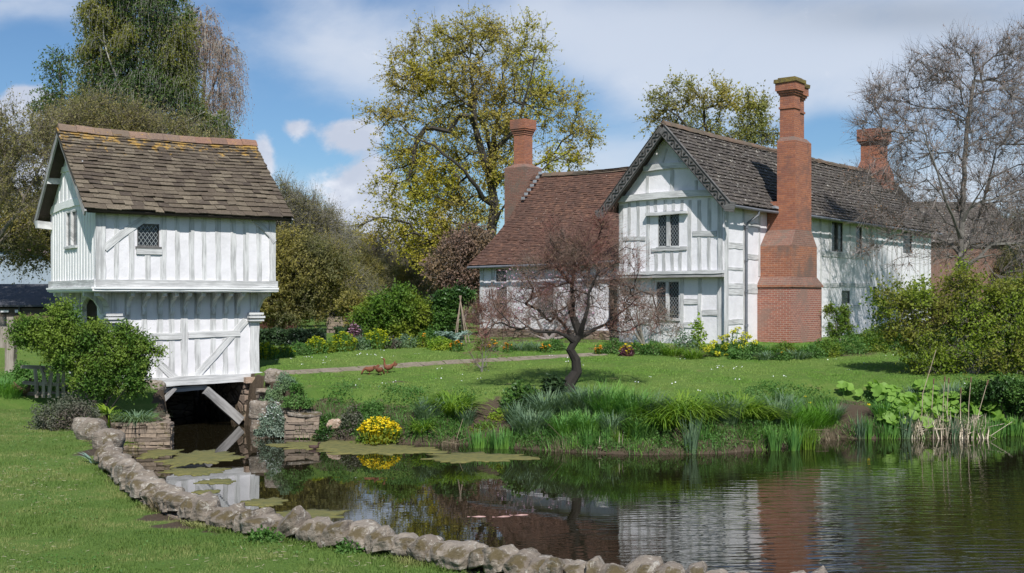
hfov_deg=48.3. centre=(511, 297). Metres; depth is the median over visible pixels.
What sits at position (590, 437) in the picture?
iris clump
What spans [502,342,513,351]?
border plant
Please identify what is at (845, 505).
water
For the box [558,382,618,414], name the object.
strap clump
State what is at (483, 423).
trailing plant
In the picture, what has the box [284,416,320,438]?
landing wall
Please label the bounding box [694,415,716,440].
iris clump
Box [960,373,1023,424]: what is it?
edge shrub
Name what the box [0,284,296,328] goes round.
cart shed
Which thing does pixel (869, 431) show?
iris clump
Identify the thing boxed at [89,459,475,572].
verge grass
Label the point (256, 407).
rock
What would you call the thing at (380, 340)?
border plant
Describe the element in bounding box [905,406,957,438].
dead reeds
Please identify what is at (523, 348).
border plant
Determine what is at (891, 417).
butterbur
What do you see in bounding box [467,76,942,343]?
manor house
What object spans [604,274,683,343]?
wall shrub
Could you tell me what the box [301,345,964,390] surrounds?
daisies
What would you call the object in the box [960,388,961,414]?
bulrush
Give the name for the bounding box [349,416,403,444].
marsh marigold
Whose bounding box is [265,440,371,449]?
algae mat
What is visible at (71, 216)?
window
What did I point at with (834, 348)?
border plant
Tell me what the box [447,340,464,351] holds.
border plant
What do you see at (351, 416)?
dark bush
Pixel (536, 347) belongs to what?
border plant
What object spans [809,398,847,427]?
strap clump
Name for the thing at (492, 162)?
oak tree
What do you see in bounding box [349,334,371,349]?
border plant
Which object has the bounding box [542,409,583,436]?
strap clump
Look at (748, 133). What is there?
oak tree
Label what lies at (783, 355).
border plant
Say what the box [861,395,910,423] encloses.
strap clump
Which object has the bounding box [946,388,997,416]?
butterbur
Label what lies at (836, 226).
window
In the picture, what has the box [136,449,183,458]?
algae mat
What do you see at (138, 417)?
iris clump
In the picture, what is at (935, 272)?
brick outbuilding
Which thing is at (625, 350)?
border plant
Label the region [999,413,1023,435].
iris clump
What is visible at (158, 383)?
rock
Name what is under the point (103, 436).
rock
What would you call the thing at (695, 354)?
border plant
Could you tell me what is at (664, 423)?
strap clump
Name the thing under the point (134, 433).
terrace wall
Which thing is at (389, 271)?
woodland tree
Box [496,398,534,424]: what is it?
strap clump
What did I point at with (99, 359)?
hawthorn bush
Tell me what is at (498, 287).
window
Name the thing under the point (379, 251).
woodland tree
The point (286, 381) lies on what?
cushion plant
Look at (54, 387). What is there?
weeds
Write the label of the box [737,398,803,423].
strap clump
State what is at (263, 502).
algae mat
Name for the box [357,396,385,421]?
ferny clump
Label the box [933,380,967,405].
strap clump
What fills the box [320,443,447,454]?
algae mat
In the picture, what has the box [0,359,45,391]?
weeds
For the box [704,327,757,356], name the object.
euphorbia bush
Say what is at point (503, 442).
iris clump
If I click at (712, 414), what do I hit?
strap clump
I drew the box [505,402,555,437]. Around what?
strap clump
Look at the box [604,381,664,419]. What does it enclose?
strap clump
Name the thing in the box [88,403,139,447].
hosta
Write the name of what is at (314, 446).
duck
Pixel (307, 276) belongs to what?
willow tree
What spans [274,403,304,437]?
bank wall
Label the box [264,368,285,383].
rock
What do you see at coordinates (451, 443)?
dead grass
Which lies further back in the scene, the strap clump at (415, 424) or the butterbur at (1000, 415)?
the butterbur at (1000, 415)
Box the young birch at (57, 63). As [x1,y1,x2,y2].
[16,43,86,146]
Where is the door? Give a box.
[610,281,616,330]
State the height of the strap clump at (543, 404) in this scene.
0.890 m
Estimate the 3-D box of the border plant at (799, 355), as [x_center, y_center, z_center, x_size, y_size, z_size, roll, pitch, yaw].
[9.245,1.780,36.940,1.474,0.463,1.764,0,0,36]
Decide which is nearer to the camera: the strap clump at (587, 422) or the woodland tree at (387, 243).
the strap clump at (587, 422)
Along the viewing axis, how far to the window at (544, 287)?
46.89 m
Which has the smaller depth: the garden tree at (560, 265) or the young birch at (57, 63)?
the garden tree at (560, 265)
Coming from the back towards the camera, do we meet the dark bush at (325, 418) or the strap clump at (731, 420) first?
the dark bush at (325, 418)
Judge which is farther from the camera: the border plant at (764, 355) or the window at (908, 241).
the window at (908, 241)
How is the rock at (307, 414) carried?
on the landing wall at (290, 427)
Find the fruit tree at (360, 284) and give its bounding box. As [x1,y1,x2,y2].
[305,224,390,326]
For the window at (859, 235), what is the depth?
50.33 m
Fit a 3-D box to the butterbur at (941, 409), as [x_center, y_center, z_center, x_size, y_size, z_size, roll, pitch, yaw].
[11.728,3.124,30.584,0.878,0.688,0.751,0,0,0]
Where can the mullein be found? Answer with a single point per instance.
(86, 456)
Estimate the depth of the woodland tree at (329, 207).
84.05 m
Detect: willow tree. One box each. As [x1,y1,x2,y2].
[0,81,68,241]
[0,153,50,284]
[18,80,241,152]
[244,220,368,328]
[270,165,366,259]
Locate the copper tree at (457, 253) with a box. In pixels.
[418,219,498,322]
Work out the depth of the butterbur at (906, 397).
31.00 m
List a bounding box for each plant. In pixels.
[109,406,128,421]
[259,341,283,359]
[260,371,294,401]
[270,344,295,356]
[287,340,312,355]
[305,335,328,354]
[323,340,342,353]
[328,330,360,351]
[332,325,363,342]
[347,320,361,337]
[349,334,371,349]
[363,328,391,349]
[382,335,402,348]
[393,333,422,347]
[408,333,434,347]
[420,326,441,341]
[423,336,453,350]
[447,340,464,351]
[469,418,499,437]
[471,338,489,350]
[486,339,499,351]
[502,340,537,350]
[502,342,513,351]
[513,340,553,350]
[538,341,552,352]
[545,338,565,350]
[592,343,603,353]
[602,337,623,354]
[617,343,633,355]
[630,339,643,354]
[638,339,668,355]
[658,344,689,355]
[671,328,698,354]
[672,345,713,359]
[727,344,754,359]
[747,340,765,354]
[752,350,779,359]
[754,343,788,352]
[769,348,793,360]
[773,340,799,353]
[779,347,810,359]
[792,343,813,350]
[800,343,828,358]
[810,338,828,351]
[815,336,846,357]
[819,300,858,340]
[831,330,871,355]
[853,328,892,352]
[869,328,908,350]
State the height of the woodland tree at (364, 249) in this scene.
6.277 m
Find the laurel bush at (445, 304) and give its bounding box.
[422,279,477,336]
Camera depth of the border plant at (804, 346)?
38.11 m
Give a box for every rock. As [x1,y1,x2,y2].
[71,417,89,430]
[73,418,107,440]
[91,428,125,449]
[146,380,165,391]
[249,400,269,419]
[250,419,267,431]
[256,389,266,393]
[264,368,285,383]
[266,400,283,404]
[287,410,321,417]
[326,419,341,429]
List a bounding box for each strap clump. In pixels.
[397,415,443,435]
[399,384,496,417]
[405,396,445,420]
[451,401,482,426]
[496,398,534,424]
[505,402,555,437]
[517,387,569,415]
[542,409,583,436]
[547,392,588,416]
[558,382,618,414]
[563,407,615,433]
[575,376,644,418]
[591,409,634,434]
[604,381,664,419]
[609,398,712,431]
[619,412,658,439]
[628,389,680,419]
[634,388,738,426]
[670,394,746,422]
[700,389,782,420]
[702,393,752,425]
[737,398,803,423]
[754,392,802,426]
[773,386,811,412]
[776,403,817,430]
[781,396,838,437]
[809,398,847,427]
[819,401,849,423]
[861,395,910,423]
[901,385,929,403]
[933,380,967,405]
[1005,406,1023,426]
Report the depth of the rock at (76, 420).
22.45 m
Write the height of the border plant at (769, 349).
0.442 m
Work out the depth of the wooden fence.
29.79 m
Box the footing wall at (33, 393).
[11,390,76,395]
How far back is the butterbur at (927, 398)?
30.95 m
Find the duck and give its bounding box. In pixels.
[309,442,320,448]
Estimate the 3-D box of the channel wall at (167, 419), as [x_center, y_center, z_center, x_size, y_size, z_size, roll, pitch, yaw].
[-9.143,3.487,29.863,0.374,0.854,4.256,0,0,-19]
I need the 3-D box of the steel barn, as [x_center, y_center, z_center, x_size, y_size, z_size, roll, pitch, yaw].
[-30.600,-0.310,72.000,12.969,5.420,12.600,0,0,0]
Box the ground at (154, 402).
[0,304,1023,572]
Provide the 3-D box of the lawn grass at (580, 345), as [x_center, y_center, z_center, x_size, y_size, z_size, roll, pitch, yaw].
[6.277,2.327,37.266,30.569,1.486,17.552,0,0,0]
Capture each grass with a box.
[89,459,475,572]
[259,338,1022,409]
[293,409,1021,454]
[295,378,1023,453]
[314,425,895,452]
[433,419,468,446]
[548,424,577,451]
[814,426,840,440]
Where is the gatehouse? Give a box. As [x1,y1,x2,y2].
[34,123,293,424]
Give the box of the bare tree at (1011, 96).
[824,10,1023,335]
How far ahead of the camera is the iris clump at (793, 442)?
27.63 m
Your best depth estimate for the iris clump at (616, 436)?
27.26 m
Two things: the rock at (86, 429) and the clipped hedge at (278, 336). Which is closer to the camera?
the rock at (86, 429)
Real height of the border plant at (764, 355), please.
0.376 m
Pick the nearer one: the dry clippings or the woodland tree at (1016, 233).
the dry clippings
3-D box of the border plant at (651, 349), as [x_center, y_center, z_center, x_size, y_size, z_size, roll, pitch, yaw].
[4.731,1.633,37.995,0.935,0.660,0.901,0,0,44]
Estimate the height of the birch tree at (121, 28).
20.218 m
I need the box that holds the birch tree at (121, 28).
[62,0,242,138]
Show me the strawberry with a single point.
(497, 414)
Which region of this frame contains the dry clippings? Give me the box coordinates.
[3,433,405,572]
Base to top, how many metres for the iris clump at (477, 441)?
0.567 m
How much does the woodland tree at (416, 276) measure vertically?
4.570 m
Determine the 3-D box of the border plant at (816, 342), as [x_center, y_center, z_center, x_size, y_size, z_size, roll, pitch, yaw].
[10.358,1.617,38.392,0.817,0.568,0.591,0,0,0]
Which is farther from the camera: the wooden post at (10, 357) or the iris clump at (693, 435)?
the wooden post at (10, 357)
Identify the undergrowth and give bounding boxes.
[295,371,1023,450]
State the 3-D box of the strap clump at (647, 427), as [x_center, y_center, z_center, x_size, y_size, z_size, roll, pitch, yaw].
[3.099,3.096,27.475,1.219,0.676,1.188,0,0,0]
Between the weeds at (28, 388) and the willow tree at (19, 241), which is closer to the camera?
the weeds at (28, 388)
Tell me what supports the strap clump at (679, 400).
on the ground at (154, 402)
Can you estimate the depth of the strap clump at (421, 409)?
29.35 m
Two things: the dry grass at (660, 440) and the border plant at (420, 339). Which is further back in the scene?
the border plant at (420, 339)
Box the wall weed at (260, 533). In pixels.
[245,524,285,542]
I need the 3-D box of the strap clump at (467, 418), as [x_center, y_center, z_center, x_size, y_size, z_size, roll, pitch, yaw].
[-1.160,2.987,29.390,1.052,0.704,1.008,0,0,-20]
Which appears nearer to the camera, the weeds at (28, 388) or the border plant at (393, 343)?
the weeds at (28, 388)
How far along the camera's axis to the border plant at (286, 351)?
37.37 m
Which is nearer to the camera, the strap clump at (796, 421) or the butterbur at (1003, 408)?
the strap clump at (796, 421)
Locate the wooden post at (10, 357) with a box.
[5,339,17,372]
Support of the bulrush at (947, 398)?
on the ground at (154, 402)
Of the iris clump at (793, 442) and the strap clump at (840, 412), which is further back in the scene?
the strap clump at (840, 412)
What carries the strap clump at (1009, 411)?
on the water
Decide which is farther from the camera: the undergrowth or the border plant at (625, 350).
the border plant at (625, 350)
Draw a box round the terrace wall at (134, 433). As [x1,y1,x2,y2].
[111,421,173,449]
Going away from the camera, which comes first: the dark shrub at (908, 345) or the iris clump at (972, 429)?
the iris clump at (972, 429)
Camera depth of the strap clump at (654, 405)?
28.22 m
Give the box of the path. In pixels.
[263,353,607,373]
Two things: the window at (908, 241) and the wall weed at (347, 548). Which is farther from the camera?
the window at (908, 241)
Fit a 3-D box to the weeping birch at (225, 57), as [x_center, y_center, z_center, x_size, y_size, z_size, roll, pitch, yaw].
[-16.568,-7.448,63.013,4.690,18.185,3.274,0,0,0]
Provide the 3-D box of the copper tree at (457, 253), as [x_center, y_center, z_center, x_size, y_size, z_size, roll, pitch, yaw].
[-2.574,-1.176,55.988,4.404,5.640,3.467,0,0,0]
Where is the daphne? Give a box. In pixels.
[688,312,707,349]
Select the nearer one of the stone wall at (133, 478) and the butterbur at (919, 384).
the stone wall at (133, 478)
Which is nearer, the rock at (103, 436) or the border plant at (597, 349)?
the rock at (103, 436)
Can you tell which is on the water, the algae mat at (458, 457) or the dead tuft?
the algae mat at (458, 457)
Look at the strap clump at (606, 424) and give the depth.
27.85 m
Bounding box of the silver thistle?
[435,330,471,344]
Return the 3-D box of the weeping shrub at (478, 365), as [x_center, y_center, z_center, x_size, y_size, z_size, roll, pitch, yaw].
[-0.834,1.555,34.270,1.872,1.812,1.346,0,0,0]
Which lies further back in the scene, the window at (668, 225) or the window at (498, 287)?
the window at (498, 287)
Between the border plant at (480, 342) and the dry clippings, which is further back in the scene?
the border plant at (480, 342)
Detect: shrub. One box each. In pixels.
[23,391,110,430]
[333,285,369,326]
[344,278,434,339]
[459,325,514,371]
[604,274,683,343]
[858,249,1023,376]
[862,323,964,348]
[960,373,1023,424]
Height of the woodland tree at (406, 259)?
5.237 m
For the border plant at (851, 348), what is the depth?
38.05 m
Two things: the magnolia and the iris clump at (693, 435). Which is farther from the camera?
the magnolia
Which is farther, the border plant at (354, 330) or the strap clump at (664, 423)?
the border plant at (354, 330)
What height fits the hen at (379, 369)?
0.327 m
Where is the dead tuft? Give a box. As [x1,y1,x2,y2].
[139,491,160,512]
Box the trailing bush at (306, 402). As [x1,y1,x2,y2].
[281,380,316,408]
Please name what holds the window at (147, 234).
in the gatehouse
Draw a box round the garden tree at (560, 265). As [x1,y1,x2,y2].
[454,201,678,392]
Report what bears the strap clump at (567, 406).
on the ground at (154, 402)
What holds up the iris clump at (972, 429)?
on the water
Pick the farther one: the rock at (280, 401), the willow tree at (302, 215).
the willow tree at (302, 215)
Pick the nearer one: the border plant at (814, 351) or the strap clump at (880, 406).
the strap clump at (880, 406)
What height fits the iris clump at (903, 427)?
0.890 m
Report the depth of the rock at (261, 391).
31.63 m
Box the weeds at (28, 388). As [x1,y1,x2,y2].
[11,378,32,396]
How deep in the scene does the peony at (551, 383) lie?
30.35 m
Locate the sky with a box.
[0,0,1023,254]
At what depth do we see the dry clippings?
11.46 m
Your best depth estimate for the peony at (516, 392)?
29.82 m
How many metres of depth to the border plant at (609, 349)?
38.28 m
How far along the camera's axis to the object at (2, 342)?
39.80 m
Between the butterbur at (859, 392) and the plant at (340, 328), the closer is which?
the butterbur at (859, 392)
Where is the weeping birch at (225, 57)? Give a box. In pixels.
[180,2,254,136]
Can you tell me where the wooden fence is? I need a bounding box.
[21,365,87,397]
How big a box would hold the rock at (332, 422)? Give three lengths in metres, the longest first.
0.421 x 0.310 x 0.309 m
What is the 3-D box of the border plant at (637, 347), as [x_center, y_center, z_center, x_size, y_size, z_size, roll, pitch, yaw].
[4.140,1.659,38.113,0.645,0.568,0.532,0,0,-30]
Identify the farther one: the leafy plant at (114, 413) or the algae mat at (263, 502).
the leafy plant at (114, 413)
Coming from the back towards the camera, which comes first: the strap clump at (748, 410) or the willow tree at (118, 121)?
the willow tree at (118, 121)
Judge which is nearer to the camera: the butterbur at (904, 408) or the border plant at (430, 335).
the butterbur at (904, 408)
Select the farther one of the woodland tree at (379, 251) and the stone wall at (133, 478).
the woodland tree at (379, 251)
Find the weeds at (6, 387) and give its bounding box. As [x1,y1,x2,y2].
[0,374,32,398]
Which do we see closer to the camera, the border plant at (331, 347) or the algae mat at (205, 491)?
the algae mat at (205, 491)
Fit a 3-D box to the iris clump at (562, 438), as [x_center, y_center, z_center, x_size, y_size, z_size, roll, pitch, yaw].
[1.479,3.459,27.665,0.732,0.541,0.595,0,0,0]
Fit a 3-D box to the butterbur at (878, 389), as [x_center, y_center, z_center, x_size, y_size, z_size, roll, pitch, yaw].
[10.295,2.616,31.520,0.915,0.768,0.724,0,0,0]
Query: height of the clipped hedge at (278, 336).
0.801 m
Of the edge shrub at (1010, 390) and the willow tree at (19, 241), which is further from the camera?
the willow tree at (19, 241)
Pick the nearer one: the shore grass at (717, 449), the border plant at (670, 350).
the shore grass at (717, 449)
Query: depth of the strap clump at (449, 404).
29.74 m
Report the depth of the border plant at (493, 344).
38.60 m
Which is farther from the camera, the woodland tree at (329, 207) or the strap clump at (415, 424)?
the woodland tree at (329, 207)
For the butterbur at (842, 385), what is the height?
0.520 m
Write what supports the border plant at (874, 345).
on the ground at (154, 402)
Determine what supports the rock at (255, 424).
on the ground at (154, 402)
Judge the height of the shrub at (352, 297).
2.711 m
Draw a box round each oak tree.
[344,0,608,324]
[633,64,779,148]
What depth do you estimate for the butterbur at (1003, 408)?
31.10 m
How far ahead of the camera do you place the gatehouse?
32.53 m
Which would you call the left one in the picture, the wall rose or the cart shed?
the cart shed
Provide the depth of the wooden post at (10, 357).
34.21 m
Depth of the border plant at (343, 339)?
38.62 m
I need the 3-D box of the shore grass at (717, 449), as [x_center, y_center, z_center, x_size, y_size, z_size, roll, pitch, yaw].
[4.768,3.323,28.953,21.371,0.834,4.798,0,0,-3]
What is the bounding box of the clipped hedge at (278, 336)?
[259,327,326,345]
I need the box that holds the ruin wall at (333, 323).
[327,317,348,332]
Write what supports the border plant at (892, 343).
on the ground at (154, 402)
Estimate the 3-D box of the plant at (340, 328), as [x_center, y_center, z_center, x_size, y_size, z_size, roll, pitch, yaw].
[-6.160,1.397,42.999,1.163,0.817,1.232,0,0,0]
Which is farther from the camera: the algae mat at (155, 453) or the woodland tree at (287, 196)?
the woodland tree at (287, 196)
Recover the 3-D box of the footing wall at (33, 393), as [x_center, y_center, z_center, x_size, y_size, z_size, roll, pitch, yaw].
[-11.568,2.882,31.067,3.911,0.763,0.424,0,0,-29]
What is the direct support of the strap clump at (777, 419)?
on the ground at (154, 402)
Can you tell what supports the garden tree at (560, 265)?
on the ground at (154, 402)
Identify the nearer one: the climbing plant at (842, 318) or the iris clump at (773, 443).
the iris clump at (773, 443)
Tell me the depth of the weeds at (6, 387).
29.83 m
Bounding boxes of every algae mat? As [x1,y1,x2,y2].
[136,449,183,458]
[154,449,245,467]
[158,467,231,475]
[191,489,220,493]
[195,478,235,483]
[240,497,287,507]
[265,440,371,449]
[276,509,349,517]
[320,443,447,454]
[421,451,539,462]
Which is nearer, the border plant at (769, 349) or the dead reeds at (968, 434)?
the dead reeds at (968, 434)
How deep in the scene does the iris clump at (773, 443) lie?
27.61 m
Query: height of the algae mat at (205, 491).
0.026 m
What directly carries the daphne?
on the ground at (154, 402)
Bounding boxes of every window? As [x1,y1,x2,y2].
[63,210,76,248]
[135,224,161,248]
[496,269,505,281]
[497,287,506,317]
[538,287,552,317]
[656,214,679,248]
[656,281,679,320]
[832,222,842,251]
[842,291,849,303]
[856,226,861,253]
[903,232,911,253]
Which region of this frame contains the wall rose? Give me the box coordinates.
[456,277,516,340]
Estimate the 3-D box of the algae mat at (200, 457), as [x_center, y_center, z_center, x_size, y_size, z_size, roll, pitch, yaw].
[-7.324,3.697,26.468,2.080,0.026,2.481,0,0,-34]
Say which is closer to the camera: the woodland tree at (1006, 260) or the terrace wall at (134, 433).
the terrace wall at (134, 433)
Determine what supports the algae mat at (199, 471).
on the water
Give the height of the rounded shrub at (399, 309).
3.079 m
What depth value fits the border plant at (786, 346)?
38.07 m
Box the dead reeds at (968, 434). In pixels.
[949,410,1009,438]
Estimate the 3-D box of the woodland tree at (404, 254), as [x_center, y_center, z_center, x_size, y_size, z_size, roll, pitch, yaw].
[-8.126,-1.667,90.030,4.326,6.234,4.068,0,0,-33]
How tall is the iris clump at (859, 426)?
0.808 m
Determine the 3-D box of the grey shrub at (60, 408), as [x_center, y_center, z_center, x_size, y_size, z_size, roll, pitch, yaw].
[-8.967,2.440,23.123,1.481,1.093,1.423,0,0,42]
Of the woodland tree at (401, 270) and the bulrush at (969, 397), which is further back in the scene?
the woodland tree at (401, 270)
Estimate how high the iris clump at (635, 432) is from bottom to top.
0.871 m
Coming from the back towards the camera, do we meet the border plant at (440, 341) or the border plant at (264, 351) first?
the border plant at (440, 341)
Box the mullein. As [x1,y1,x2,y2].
[75,451,98,463]
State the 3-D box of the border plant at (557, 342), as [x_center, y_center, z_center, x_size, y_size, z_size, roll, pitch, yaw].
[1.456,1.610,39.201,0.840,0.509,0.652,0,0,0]
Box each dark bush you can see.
[312,411,336,439]
[332,404,362,439]
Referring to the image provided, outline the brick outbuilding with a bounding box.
[913,201,1016,323]
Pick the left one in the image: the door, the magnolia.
the magnolia
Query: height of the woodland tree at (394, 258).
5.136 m
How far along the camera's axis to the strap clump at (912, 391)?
31.63 m
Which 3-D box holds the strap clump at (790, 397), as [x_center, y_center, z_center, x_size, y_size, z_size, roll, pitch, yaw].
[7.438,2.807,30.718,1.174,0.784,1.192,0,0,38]
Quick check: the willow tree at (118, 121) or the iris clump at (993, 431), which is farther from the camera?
the willow tree at (118, 121)
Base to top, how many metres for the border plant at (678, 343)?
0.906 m
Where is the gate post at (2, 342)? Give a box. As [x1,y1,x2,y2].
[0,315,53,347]
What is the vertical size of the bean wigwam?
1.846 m
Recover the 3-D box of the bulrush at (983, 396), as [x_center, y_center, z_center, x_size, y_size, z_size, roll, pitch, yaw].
[12.475,2.984,30.339,0.405,1.637,0.040,0,0,0]
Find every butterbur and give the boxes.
[836,380,854,397]
[855,382,872,399]
[868,379,902,400]
[876,386,920,412]
[876,408,903,425]
[887,399,937,427]
[909,391,949,416]
[911,377,941,399]
[933,401,965,422]
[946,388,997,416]
[966,393,1009,424]
[994,403,1023,427]
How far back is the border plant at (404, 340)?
39.35 m
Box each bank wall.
[255,388,279,431]
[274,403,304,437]
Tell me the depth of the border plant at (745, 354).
36.80 m
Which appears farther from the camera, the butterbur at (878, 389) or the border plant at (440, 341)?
the border plant at (440, 341)
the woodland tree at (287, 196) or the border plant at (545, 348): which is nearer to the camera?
the border plant at (545, 348)
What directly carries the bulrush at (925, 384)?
on the ground at (154, 402)
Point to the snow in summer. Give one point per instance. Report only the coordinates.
(263, 429)
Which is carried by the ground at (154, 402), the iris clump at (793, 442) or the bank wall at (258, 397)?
the bank wall at (258, 397)
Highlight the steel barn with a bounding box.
[0,247,50,283]
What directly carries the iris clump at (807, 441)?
on the water
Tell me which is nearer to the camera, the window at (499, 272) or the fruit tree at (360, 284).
the window at (499, 272)
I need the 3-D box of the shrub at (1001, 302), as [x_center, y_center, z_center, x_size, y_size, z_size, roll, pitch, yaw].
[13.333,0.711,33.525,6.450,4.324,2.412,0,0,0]
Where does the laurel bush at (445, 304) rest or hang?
on the ground at (154, 402)
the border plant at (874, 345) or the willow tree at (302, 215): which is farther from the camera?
the willow tree at (302, 215)
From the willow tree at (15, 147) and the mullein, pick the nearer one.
the mullein
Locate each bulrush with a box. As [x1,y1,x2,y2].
[921,351,935,416]
[947,378,949,424]
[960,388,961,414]
[968,377,971,420]
[976,380,988,425]
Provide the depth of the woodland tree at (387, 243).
109.43 m
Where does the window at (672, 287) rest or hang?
in the manor house
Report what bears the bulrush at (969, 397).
on the ground at (154, 402)
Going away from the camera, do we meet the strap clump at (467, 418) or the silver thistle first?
the strap clump at (467, 418)
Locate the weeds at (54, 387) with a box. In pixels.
[31,369,75,391]
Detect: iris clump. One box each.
[111,409,169,426]
[466,427,492,448]
[486,425,517,448]
[558,432,587,449]
[578,422,597,445]
[594,422,613,442]
[611,426,631,443]
[628,418,646,441]
[676,412,703,453]
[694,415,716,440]
[765,420,785,450]
[782,416,804,450]
[789,424,819,449]
[850,410,869,438]
[860,413,877,438]
[874,420,900,439]
[894,408,917,438]
[943,414,963,438]
[959,418,989,438]
[979,414,1006,437]
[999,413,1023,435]
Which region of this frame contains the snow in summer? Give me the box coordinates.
[253,397,285,437]
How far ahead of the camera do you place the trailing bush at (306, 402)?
30.11 m
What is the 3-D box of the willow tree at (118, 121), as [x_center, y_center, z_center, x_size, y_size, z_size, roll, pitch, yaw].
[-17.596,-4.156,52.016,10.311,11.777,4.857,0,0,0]
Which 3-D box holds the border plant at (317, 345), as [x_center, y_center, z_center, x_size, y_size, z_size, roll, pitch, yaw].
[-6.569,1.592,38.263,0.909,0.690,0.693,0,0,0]
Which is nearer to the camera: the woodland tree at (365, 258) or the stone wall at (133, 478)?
the stone wall at (133, 478)
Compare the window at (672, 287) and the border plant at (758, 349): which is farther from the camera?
the window at (672, 287)
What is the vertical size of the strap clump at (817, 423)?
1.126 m
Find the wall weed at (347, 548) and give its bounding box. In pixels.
[334,537,364,554]
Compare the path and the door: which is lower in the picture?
the path
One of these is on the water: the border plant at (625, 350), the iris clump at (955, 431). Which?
the iris clump at (955, 431)
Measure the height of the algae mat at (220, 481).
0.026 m
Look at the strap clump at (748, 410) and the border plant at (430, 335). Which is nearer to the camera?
the strap clump at (748, 410)
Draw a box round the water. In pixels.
[123,413,1023,572]
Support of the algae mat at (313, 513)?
on the water
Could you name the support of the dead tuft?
on the ground at (154, 402)
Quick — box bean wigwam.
[455,296,469,342]
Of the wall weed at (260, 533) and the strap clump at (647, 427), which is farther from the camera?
the strap clump at (647, 427)
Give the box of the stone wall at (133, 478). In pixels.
[93,441,827,572]
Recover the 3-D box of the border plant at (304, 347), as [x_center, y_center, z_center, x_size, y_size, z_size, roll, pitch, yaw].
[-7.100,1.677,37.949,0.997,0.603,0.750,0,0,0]
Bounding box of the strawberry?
[484,404,515,421]
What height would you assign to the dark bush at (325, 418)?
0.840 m
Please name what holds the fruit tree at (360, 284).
on the ground at (154, 402)
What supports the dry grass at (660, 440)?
on the ground at (154, 402)
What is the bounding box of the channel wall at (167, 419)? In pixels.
[156,413,172,448]
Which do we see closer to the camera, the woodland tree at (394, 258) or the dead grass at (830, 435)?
the dead grass at (830, 435)
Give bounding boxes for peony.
[497,379,544,411]
[538,372,567,396]
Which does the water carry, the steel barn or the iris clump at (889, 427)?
the iris clump at (889, 427)
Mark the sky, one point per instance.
(308, 62)
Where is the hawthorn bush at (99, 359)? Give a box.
[2,294,172,410]
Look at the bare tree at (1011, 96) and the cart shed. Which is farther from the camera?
the cart shed
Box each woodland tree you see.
[277,177,314,228]
[301,192,350,228]
[333,221,378,269]
[347,244,387,293]
[353,232,398,280]
[362,256,402,291]
[372,230,400,256]
[376,247,407,279]
[380,258,415,292]
[388,244,422,293]
[392,248,430,298]
[404,252,437,304]
[990,238,1023,289]
[1009,218,1023,270]
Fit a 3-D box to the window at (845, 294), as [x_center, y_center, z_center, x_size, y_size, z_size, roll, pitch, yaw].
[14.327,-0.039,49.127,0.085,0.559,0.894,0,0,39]
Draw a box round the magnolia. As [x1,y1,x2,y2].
[491,268,601,338]
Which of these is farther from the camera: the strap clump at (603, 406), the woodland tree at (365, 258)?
the woodland tree at (365, 258)
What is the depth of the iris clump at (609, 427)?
27.42 m

